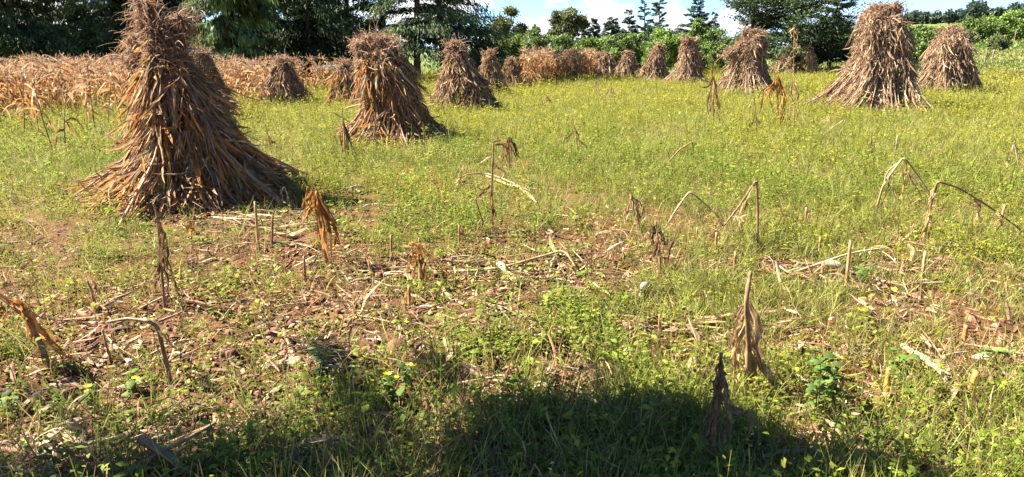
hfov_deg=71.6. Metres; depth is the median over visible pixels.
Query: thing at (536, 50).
maize plant
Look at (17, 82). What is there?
maize plant
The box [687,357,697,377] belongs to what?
maize husk
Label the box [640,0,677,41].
spruce tree
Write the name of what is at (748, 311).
dead maize stalk
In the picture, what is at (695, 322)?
fallen stalk
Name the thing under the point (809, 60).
maize shock
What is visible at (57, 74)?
maize plant
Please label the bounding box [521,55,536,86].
maize plant
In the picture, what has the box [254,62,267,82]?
maize plant
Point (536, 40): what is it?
shrub
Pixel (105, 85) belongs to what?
maize plant
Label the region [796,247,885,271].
fallen stalk
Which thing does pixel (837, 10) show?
cedar tree
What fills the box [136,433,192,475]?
fallen stalk
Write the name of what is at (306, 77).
maize plant
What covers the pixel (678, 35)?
shrub
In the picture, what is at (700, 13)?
spruce tree
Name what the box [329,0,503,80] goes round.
cypress tree
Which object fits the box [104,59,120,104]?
maize plant
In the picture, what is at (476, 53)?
shrub
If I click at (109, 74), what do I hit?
maize plant
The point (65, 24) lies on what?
cypress tree
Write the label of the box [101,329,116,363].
dead maize stalk
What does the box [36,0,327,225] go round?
maize shock
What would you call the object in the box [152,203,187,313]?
dead maize stalk
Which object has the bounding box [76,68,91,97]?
maize plant
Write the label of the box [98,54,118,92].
maize plant
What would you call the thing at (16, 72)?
maize plant
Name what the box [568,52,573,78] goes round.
maize plant
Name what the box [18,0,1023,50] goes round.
sky
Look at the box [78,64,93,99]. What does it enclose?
maize plant
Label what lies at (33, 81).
maize plant
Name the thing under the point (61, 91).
maize plant
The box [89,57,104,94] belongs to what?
maize plant
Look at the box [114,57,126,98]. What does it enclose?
maize plant
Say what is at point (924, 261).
maize stub
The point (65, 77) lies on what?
maize plant
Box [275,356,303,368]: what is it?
stone
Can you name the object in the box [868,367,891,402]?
maize stub
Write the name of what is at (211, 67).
maize shock
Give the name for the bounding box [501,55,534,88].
maize shock
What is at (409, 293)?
maize stub
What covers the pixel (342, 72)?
maize shock
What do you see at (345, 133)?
dead maize stalk
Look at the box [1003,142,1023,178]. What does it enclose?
dead maize stalk
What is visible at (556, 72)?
maize plant
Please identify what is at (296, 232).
fallen stalk
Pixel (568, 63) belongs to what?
maize plant
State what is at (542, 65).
maize plant
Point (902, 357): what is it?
leafy weed
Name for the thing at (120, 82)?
maize plant
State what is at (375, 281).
fallen stalk
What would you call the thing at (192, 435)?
fallen stalk
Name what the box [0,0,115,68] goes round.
cypress tree
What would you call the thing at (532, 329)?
maize stub
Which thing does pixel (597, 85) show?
dead maize stalk
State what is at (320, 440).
fallen stalk
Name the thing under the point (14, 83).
maize plant
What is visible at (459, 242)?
maize stub
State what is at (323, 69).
rail fence
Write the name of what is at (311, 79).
maize plant
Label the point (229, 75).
maize plant
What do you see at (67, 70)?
maize plant
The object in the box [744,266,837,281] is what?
fallen stalk
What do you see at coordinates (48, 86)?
maize plant
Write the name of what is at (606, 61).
maize shock
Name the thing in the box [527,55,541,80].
maize plant
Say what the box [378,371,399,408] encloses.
yellow flowered weed
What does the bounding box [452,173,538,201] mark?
fallen stalk
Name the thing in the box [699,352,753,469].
dead maize stalk
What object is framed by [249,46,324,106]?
maize shock
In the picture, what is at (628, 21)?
spruce tree
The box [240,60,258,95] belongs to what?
maize plant
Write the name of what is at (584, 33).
spruce tree
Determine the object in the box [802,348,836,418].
leafy weed
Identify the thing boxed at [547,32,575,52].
shrub
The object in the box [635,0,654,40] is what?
spruce tree
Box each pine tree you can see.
[168,0,220,22]
[280,0,400,57]
[314,0,443,31]
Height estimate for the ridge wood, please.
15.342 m
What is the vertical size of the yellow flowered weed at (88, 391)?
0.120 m
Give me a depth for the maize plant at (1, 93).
17.54 m
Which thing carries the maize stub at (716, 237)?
on the ground at (242, 261)
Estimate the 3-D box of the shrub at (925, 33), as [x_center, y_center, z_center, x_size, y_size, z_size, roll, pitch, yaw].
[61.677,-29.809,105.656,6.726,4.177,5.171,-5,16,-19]
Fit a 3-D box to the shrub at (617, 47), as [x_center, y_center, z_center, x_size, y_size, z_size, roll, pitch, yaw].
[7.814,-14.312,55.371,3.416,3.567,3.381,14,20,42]
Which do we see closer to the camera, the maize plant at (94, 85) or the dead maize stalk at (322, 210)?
the dead maize stalk at (322, 210)
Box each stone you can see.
[261,363,273,369]
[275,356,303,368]
[560,371,573,378]
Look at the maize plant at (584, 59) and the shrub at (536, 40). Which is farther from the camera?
the shrub at (536, 40)
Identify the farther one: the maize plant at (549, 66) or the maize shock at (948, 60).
the maize plant at (549, 66)
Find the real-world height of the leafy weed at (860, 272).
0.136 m
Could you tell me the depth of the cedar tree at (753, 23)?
54.26 m
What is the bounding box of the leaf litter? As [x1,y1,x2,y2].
[0,81,1023,476]
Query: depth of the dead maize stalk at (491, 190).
6.60 m
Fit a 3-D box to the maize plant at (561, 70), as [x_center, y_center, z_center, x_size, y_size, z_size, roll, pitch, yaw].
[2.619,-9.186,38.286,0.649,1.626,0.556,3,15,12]
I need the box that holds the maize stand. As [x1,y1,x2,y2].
[0,43,597,103]
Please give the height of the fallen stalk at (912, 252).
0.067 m
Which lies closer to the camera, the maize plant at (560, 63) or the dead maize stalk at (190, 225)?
the dead maize stalk at (190, 225)
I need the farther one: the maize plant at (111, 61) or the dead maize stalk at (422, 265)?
the maize plant at (111, 61)
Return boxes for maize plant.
[0,63,7,114]
[0,66,20,115]
[0,67,9,116]
[0,68,21,114]
[0,75,17,109]
[0,84,9,128]
[1,61,14,111]
[1,63,18,115]
[1,66,37,133]
[2,65,25,110]
[3,57,27,104]
[3,57,28,106]
[4,63,21,105]
[12,68,34,113]
[14,71,55,147]
[18,72,41,99]
[21,63,40,106]
[22,71,55,128]
[23,54,51,109]
[23,65,45,105]
[31,57,55,102]
[33,58,58,104]
[34,73,55,114]
[37,67,70,103]
[38,64,60,110]
[39,68,57,101]
[45,53,73,107]
[46,69,61,107]
[46,71,74,106]
[47,59,71,110]
[47,61,63,105]
[51,62,75,104]
[53,81,83,151]
[55,67,76,100]
[61,77,83,106]
[66,67,87,113]
[72,55,114,126]
[73,76,89,102]
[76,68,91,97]
[76,76,99,132]
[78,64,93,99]
[82,66,100,110]
[83,67,104,112]
[84,68,104,101]
[84,73,100,100]
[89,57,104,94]
[90,63,111,93]
[94,63,120,127]
[94,67,113,101]
[96,63,117,103]
[97,68,129,121]
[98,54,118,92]
[98,70,112,101]
[101,68,117,105]
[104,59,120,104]
[104,67,122,100]
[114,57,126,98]
[116,62,128,92]
[116,70,127,96]
[120,71,132,94]
[222,58,240,89]
[223,59,241,89]
[226,57,245,98]
[231,64,249,108]
[234,55,249,86]
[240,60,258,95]
[242,63,256,91]
[243,64,257,102]
[243,64,264,103]
[253,62,271,107]
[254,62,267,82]
[255,57,263,90]
[296,65,309,87]
[298,62,310,86]
[307,66,319,91]
[308,65,323,95]
[314,54,326,91]
[318,65,327,85]
[319,53,331,86]
[520,58,531,85]
[521,55,533,83]
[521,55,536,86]
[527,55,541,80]
[530,46,540,84]
[530,48,544,81]
[537,51,549,78]
[538,54,549,78]
[540,53,551,82]
[544,47,553,81]
[548,45,556,82]
[553,58,560,82]
[555,55,566,81]
[556,50,566,79]
[562,53,571,78]
[563,51,571,74]
[567,48,578,66]
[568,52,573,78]
[581,48,589,71]
[588,47,594,72]
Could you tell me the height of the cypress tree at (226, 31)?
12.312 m
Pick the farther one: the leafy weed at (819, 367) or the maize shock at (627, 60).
the maize shock at (627, 60)
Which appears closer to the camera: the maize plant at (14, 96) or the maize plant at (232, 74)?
the maize plant at (14, 96)
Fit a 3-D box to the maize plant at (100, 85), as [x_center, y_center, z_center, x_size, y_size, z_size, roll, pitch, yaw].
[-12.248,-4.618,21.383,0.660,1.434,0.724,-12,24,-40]
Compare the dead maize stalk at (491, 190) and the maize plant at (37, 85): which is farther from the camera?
the maize plant at (37, 85)
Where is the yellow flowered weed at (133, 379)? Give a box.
[121,368,144,396]
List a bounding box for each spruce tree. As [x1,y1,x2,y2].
[575,29,589,43]
[586,18,601,39]
[600,17,625,62]
[619,9,639,59]
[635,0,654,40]
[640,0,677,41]
[673,0,717,38]
[708,12,720,54]
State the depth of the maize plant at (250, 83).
21.11 m
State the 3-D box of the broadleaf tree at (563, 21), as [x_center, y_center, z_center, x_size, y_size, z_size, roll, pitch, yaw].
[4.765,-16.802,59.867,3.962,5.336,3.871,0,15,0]
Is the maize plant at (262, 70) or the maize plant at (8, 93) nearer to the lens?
the maize plant at (8, 93)
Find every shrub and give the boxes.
[470,50,482,68]
[478,41,504,68]
[496,31,525,64]
[517,26,565,63]
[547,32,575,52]
[571,35,610,59]
[598,31,637,64]
[616,31,652,67]
[640,25,683,70]
[665,30,701,58]
[688,17,710,65]
[695,24,734,73]
[705,35,742,73]
[906,24,915,35]
[912,23,940,44]
[912,36,929,63]
[963,28,981,42]
[985,32,1013,50]
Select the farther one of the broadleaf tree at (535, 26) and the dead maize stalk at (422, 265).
the broadleaf tree at (535, 26)
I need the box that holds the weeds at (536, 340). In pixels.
[0,54,1023,476]
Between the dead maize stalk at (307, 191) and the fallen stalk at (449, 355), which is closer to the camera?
the fallen stalk at (449, 355)
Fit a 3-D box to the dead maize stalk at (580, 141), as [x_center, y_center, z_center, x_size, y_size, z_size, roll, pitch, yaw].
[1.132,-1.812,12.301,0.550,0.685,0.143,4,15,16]
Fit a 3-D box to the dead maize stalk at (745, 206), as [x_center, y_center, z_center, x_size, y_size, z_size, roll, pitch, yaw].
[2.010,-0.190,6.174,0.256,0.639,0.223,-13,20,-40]
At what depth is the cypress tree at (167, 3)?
43.28 m
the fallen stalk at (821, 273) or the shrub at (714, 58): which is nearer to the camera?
the fallen stalk at (821, 273)
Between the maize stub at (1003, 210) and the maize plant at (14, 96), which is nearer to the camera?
the maize stub at (1003, 210)
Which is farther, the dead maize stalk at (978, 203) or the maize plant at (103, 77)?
the maize plant at (103, 77)
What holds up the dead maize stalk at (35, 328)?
on the ground at (242, 261)
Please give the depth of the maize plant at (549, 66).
35.68 m
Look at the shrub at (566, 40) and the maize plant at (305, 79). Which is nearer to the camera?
the maize plant at (305, 79)
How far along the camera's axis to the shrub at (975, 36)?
113.42 m
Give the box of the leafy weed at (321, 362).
[306,339,330,376]
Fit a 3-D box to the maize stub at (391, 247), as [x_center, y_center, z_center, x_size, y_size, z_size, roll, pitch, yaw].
[-1.090,0.095,6.019,0.141,0.220,0.168,0,15,0]
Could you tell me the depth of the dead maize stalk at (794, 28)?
15.10 m
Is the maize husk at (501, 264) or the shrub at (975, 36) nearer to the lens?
the maize husk at (501, 264)
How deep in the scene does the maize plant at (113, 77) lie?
16.15 m
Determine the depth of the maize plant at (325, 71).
28.05 m
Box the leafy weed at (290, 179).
[284,172,296,185]
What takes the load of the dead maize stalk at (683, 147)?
on the ground at (242, 261)
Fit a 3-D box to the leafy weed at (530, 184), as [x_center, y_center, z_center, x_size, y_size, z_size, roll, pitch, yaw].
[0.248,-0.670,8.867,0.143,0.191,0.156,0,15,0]
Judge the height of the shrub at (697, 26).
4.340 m
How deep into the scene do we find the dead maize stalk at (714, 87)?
15.53 m
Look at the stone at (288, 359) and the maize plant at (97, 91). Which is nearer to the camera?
the stone at (288, 359)
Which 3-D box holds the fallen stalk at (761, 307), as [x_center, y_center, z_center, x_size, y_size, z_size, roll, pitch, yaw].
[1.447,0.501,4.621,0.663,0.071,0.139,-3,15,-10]
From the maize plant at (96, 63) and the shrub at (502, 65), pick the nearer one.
the maize plant at (96, 63)
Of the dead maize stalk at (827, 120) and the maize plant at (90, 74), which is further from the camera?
the maize plant at (90, 74)
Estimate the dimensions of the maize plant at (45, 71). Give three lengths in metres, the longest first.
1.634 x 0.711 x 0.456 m
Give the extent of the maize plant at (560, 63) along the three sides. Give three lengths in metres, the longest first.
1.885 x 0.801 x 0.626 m
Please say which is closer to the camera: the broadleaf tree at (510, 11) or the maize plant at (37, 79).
the maize plant at (37, 79)
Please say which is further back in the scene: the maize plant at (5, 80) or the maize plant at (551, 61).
the maize plant at (551, 61)
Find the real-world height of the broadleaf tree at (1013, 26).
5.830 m
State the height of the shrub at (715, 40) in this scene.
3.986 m
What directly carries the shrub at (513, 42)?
on the ground at (242, 261)
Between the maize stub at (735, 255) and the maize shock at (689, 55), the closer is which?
the maize stub at (735, 255)
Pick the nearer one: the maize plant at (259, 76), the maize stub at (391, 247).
the maize stub at (391, 247)
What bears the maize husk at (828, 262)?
on the leaf litter
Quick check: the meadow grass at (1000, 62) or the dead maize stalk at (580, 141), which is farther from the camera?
the meadow grass at (1000, 62)
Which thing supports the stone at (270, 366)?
on the ground at (242, 261)
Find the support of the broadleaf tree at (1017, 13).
on the ground at (242, 261)
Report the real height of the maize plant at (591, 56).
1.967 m
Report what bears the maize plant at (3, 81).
on the ground at (242, 261)
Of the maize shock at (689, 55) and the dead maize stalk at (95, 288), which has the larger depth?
the maize shock at (689, 55)
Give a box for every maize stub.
[232,201,270,251]
[271,214,288,246]
[298,256,314,282]
[375,235,392,262]
[407,286,416,309]
[450,225,466,247]
[527,324,552,356]
[647,314,664,331]
[714,232,718,250]
[733,252,736,273]
[815,237,821,253]
[825,240,869,282]
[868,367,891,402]
[907,251,926,280]
[962,325,968,340]
[967,370,979,397]
[990,205,1013,228]
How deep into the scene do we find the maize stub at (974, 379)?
3.60 m
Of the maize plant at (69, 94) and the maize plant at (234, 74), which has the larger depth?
the maize plant at (234, 74)
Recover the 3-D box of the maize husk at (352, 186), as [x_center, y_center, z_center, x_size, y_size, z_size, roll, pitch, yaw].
[-2.000,-0.640,8.856,0.302,0.067,0.105,-7,16,-23]
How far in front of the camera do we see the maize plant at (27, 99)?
14.38 m
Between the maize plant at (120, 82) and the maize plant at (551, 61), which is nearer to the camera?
the maize plant at (120, 82)
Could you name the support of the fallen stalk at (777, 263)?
on the ground at (242, 261)
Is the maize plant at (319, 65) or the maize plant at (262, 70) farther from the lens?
the maize plant at (319, 65)
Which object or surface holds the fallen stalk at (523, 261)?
on the ground at (242, 261)
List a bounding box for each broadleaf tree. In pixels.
[489,5,528,57]
[528,24,548,51]
[546,6,591,52]
[946,15,1009,41]
[981,12,1023,40]
[998,6,1023,37]
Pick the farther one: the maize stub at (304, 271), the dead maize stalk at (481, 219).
the dead maize stalk at (481, 219)
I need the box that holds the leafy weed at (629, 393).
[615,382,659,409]
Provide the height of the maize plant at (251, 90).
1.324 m
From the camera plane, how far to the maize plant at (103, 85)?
21.93 m
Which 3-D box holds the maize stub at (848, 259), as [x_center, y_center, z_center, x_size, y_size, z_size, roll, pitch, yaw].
[2.515,0.184,5.320,0.315,0.373,0.141,14,20,43]
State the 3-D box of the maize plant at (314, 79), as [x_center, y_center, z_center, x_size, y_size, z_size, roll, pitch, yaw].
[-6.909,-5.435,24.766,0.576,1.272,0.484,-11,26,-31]
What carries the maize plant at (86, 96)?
on the ground at (242, 261)
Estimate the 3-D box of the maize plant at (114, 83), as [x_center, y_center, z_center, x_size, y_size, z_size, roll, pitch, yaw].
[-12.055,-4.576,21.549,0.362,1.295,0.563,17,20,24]
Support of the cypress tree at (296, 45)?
on the ground at (242, 261)
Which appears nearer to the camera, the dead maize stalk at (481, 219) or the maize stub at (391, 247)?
the maize stub at (391, 247)
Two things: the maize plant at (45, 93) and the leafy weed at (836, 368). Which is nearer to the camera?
the leafy weed at (836, 368)
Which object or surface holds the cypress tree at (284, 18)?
on the ground at (242, 261)
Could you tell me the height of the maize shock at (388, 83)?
2.368 m
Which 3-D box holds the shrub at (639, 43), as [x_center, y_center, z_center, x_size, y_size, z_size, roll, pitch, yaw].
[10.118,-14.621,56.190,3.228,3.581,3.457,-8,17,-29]
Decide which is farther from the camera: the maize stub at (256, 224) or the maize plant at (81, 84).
the maize plant at (81, 84)
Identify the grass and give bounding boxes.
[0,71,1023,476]
[0,75,1023,476]
[765,25,1023,83]
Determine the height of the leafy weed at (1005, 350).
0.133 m
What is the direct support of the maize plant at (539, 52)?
on the ground at (242, 261)
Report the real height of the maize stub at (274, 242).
0.330 m
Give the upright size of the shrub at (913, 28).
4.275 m
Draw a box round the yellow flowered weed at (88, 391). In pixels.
[78,384,105,407]
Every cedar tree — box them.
[719,0,882,66]
[720,0,791,30]
[813,0,858,67]
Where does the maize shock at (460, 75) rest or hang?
on the ground at (242, 261)
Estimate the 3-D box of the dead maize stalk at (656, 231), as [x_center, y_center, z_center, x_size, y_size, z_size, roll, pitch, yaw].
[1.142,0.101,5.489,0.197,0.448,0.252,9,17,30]
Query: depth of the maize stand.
28.50 m
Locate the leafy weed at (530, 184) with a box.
[527,177,536,188]
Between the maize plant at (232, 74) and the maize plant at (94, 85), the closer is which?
the maize plant at (94, 85)
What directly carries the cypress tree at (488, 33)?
on the ground at (242, 261)
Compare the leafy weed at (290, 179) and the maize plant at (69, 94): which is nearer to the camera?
the leafy weed at (290, 179)
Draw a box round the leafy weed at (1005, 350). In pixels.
[977,347,1016,369]
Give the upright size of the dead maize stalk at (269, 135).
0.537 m
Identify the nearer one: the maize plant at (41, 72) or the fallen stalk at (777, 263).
the fallen stalk at (777, 263)
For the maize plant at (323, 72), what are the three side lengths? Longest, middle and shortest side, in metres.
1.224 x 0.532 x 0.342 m
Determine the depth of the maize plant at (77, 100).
18.65 m
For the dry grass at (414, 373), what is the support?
on the ground at (242, 261)
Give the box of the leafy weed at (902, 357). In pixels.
[886,345,923,375]
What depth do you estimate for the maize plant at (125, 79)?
21.87 m
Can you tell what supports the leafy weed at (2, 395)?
on the ground at (242, 261)
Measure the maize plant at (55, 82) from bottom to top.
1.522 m
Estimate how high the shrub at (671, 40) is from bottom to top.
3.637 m
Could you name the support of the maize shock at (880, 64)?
on the ground at (242, 261)
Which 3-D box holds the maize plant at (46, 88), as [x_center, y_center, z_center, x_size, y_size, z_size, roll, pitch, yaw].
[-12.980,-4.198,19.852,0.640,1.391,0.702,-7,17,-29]
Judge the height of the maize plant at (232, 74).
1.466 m
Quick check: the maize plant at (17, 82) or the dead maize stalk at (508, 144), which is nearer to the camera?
the dead maize stalk at (508, 144)
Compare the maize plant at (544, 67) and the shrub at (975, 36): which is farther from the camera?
the shrub at (975, 36)
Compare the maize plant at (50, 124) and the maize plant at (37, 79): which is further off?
the maize plant at (37, 79)
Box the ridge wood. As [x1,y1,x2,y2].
[896,0,1023,23]
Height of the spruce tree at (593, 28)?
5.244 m
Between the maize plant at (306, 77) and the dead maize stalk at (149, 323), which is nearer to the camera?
the dead maize stalk at (149, 323)
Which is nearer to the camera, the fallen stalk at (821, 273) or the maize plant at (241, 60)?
the fallen stalk at (821, 273)
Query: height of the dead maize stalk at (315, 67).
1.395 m
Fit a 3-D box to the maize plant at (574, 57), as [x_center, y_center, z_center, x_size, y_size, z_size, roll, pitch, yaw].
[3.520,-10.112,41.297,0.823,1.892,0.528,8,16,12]
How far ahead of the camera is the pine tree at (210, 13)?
48.13 m
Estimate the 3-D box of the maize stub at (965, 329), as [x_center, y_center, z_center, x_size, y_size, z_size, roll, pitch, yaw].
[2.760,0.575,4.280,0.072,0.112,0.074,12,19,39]
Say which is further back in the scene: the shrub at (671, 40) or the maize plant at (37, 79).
the shrub at (671, 40)
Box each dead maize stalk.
[0,293,72,371]
[86,280,101,311]
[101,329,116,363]
[105,314,180,384]
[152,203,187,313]
[180,220,199,241]
[265,124,272,152]
[279,186,287,204]
[297,190,345,268]
[302,186,312,211]
[310,61,327,91]
[338,107,356,161]
[403,238,455,292]
[472,198,486,236]
[478,140,507,233]
[501,137,520,169]
[564,114,584,152]
[592,79,600,94]
[606,87,614,99]
[622,194,645,230]
[647,221,675,273]
[666,192,734,224]
[669,142,693,161]
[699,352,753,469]
[702,53,729,129]
[724,181,758,247]
[730,271,779,396]
[749,97,761,128]
[757,74,788,122]
[779,25,798,125]
[823,112,831,129]
[875,158,935,210]
[894,135,897,151]
[920,181,1023,243]
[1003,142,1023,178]
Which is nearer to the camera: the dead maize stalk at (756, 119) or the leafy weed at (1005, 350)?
the leafy weed at (1005, 350)
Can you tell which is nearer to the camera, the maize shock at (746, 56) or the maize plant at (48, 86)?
the maize plant at (48, 86)
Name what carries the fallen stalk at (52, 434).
on the ground at (242, 261)
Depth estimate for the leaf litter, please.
4.45 m
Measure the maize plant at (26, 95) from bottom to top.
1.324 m
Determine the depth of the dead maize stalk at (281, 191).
7.95 m
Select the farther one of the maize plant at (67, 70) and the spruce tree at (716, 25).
the spruce tree at (716, 25)
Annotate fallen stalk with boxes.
[20,390,130,460]
[125,412,222,475]
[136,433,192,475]
[192,188,359,235]
[269,294,314,303]
[292,434,377,463]
[358,270,413,288]
[384,201,438,206]
[409,237,575,304]
[443,338,546,401]
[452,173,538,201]
[558,320,725,332]
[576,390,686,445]
[684,306,779,320]
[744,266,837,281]
[775,260,790,292]
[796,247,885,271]
[831,224,932,261]
[900,343,963,407]
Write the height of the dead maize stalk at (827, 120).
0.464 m
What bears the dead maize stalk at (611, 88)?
on the ground at (242, 261)
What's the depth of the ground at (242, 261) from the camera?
5.28 m
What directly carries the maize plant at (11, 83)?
on the ground at (242, 261)
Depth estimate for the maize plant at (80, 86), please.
20.51 m
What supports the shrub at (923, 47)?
on the ground at (242, 261)
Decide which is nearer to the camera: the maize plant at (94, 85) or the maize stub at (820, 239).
the maize stub at (820, 239)
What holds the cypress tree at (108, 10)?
on the ground at (242, 261)
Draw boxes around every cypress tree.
[0,0,104,69]
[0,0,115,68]
[29,0,203,73]
[62,0,214,59]
[182,0,290,75]
[215,0,352,76]
[260,0,386,73]
[281,2,360,62]
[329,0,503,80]
[380,0,528,72]
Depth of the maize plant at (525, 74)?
32.67 m
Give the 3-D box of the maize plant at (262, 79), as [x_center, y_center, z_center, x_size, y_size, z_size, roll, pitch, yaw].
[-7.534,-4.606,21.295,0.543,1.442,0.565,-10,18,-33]
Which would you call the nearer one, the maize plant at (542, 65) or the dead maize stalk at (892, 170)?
the dead maize stalk at (892, 170)
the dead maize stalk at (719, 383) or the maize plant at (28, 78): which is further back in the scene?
the maize plant at (28, 78)
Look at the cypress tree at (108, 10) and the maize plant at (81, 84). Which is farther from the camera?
the cypress tree at (108, 10)
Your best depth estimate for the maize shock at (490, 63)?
28.18 m
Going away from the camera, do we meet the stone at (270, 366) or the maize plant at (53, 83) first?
the stone at (270, 366)
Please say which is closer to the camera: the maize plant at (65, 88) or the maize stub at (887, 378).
the maize stub at (887, 378)
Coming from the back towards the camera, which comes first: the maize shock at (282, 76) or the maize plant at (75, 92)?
the maize shock at (282, 76)
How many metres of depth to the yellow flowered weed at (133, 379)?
3.57 m
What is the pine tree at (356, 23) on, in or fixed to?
on the ground at (242, 261)
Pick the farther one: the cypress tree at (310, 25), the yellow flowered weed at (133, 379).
the cypress tree at (310, 25)
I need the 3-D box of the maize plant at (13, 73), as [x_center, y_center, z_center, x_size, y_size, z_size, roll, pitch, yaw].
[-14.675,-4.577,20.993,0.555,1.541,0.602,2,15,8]
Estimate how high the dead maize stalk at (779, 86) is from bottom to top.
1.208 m
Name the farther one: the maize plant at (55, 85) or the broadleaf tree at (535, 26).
the broadleaf tree at (535, 26)
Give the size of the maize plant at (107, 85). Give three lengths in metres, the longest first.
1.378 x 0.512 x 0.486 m
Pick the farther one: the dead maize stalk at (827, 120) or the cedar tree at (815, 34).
the cedar tree at (815, 34)
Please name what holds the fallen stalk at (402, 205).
on the ground at (242, 261)
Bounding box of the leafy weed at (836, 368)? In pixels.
[815,362,844,411]
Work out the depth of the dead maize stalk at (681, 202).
7.11 m
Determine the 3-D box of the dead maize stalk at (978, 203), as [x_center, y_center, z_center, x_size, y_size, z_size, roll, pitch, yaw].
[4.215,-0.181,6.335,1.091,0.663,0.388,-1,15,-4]
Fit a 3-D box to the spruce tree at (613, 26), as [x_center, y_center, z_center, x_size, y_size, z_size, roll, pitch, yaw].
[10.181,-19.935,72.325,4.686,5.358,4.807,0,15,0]
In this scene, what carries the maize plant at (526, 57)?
on the ground at (242, 261)
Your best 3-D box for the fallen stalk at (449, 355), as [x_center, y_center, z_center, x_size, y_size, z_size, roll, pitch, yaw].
[-0.113,0.692,3.804,0.278,0.041,0.962,-13,19,-39]
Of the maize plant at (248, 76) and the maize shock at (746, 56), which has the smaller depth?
the maize plant at (248, 76)
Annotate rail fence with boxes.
[316,65,334,84]
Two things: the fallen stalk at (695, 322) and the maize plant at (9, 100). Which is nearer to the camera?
the fallen stalk at (695, 322)
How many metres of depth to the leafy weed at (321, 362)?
3.80 m
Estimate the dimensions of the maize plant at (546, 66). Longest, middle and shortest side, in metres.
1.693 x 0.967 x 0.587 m
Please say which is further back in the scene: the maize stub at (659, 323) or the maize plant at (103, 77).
the maize plant at (103, 77)
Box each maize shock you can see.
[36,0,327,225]
[191,42,248,118]
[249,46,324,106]
[320,57,362,106]
[321,17,463,147]
[422,31,508,112]
[477,47,515,95]
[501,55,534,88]
[590,49,617,78]
[613,48,639,78]
[635,41,670,80]
[659,33,708,84]
[716,20,786,94]
[769,43,799,74]
[795,0,936,113]
[798,44,822,74]
[914,21,994,94]
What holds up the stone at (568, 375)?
on the ground at (242, 261)
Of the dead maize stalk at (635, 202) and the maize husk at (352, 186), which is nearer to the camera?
the dead maize stalk at (635, 202)
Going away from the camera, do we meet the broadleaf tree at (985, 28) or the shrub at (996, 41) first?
the shrub at (996, 41)
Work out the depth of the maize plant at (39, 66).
20.70 m
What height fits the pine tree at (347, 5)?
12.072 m
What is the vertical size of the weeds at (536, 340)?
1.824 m
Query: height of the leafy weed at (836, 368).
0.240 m
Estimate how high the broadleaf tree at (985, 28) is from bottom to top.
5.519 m
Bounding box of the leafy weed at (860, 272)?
[855,263,875,281]
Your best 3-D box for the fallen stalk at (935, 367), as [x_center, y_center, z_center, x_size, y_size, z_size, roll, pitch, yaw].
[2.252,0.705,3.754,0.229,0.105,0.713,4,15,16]
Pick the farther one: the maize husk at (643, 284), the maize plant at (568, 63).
the maize plant at (568, 63)
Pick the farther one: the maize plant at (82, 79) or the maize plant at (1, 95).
the maize plant at (82, 79)
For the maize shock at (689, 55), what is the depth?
36.79 m
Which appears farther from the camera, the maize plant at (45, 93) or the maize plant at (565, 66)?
the maize plant at (565, 66)
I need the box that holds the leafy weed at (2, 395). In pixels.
[0,389,21,410]
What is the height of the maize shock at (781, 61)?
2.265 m
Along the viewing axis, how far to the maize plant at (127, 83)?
17.54 m
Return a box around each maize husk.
[340,185,363,189]
[496,261,510,276]
[633,282,648,295]
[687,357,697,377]
[825,260,855,271]
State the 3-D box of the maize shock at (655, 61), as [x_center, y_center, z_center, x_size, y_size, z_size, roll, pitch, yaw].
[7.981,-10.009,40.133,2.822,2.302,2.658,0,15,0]
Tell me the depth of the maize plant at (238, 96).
19.61 m
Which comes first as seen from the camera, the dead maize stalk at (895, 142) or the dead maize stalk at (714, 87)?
the dead maize stalk at (895, 142)
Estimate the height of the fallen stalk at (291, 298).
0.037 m
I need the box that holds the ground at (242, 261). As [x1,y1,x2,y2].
[0,23,1023,476]
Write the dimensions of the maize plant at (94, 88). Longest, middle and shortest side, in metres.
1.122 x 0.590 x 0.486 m
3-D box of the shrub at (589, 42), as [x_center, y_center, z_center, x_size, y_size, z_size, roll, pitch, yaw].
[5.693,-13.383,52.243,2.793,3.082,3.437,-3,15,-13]
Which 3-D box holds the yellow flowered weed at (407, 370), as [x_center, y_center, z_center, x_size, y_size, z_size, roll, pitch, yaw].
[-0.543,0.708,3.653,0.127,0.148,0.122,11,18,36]
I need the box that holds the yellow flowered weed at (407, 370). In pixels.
[398,361,416,385]
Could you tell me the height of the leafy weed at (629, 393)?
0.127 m
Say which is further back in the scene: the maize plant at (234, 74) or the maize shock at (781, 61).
the maize shock at (781, 61)

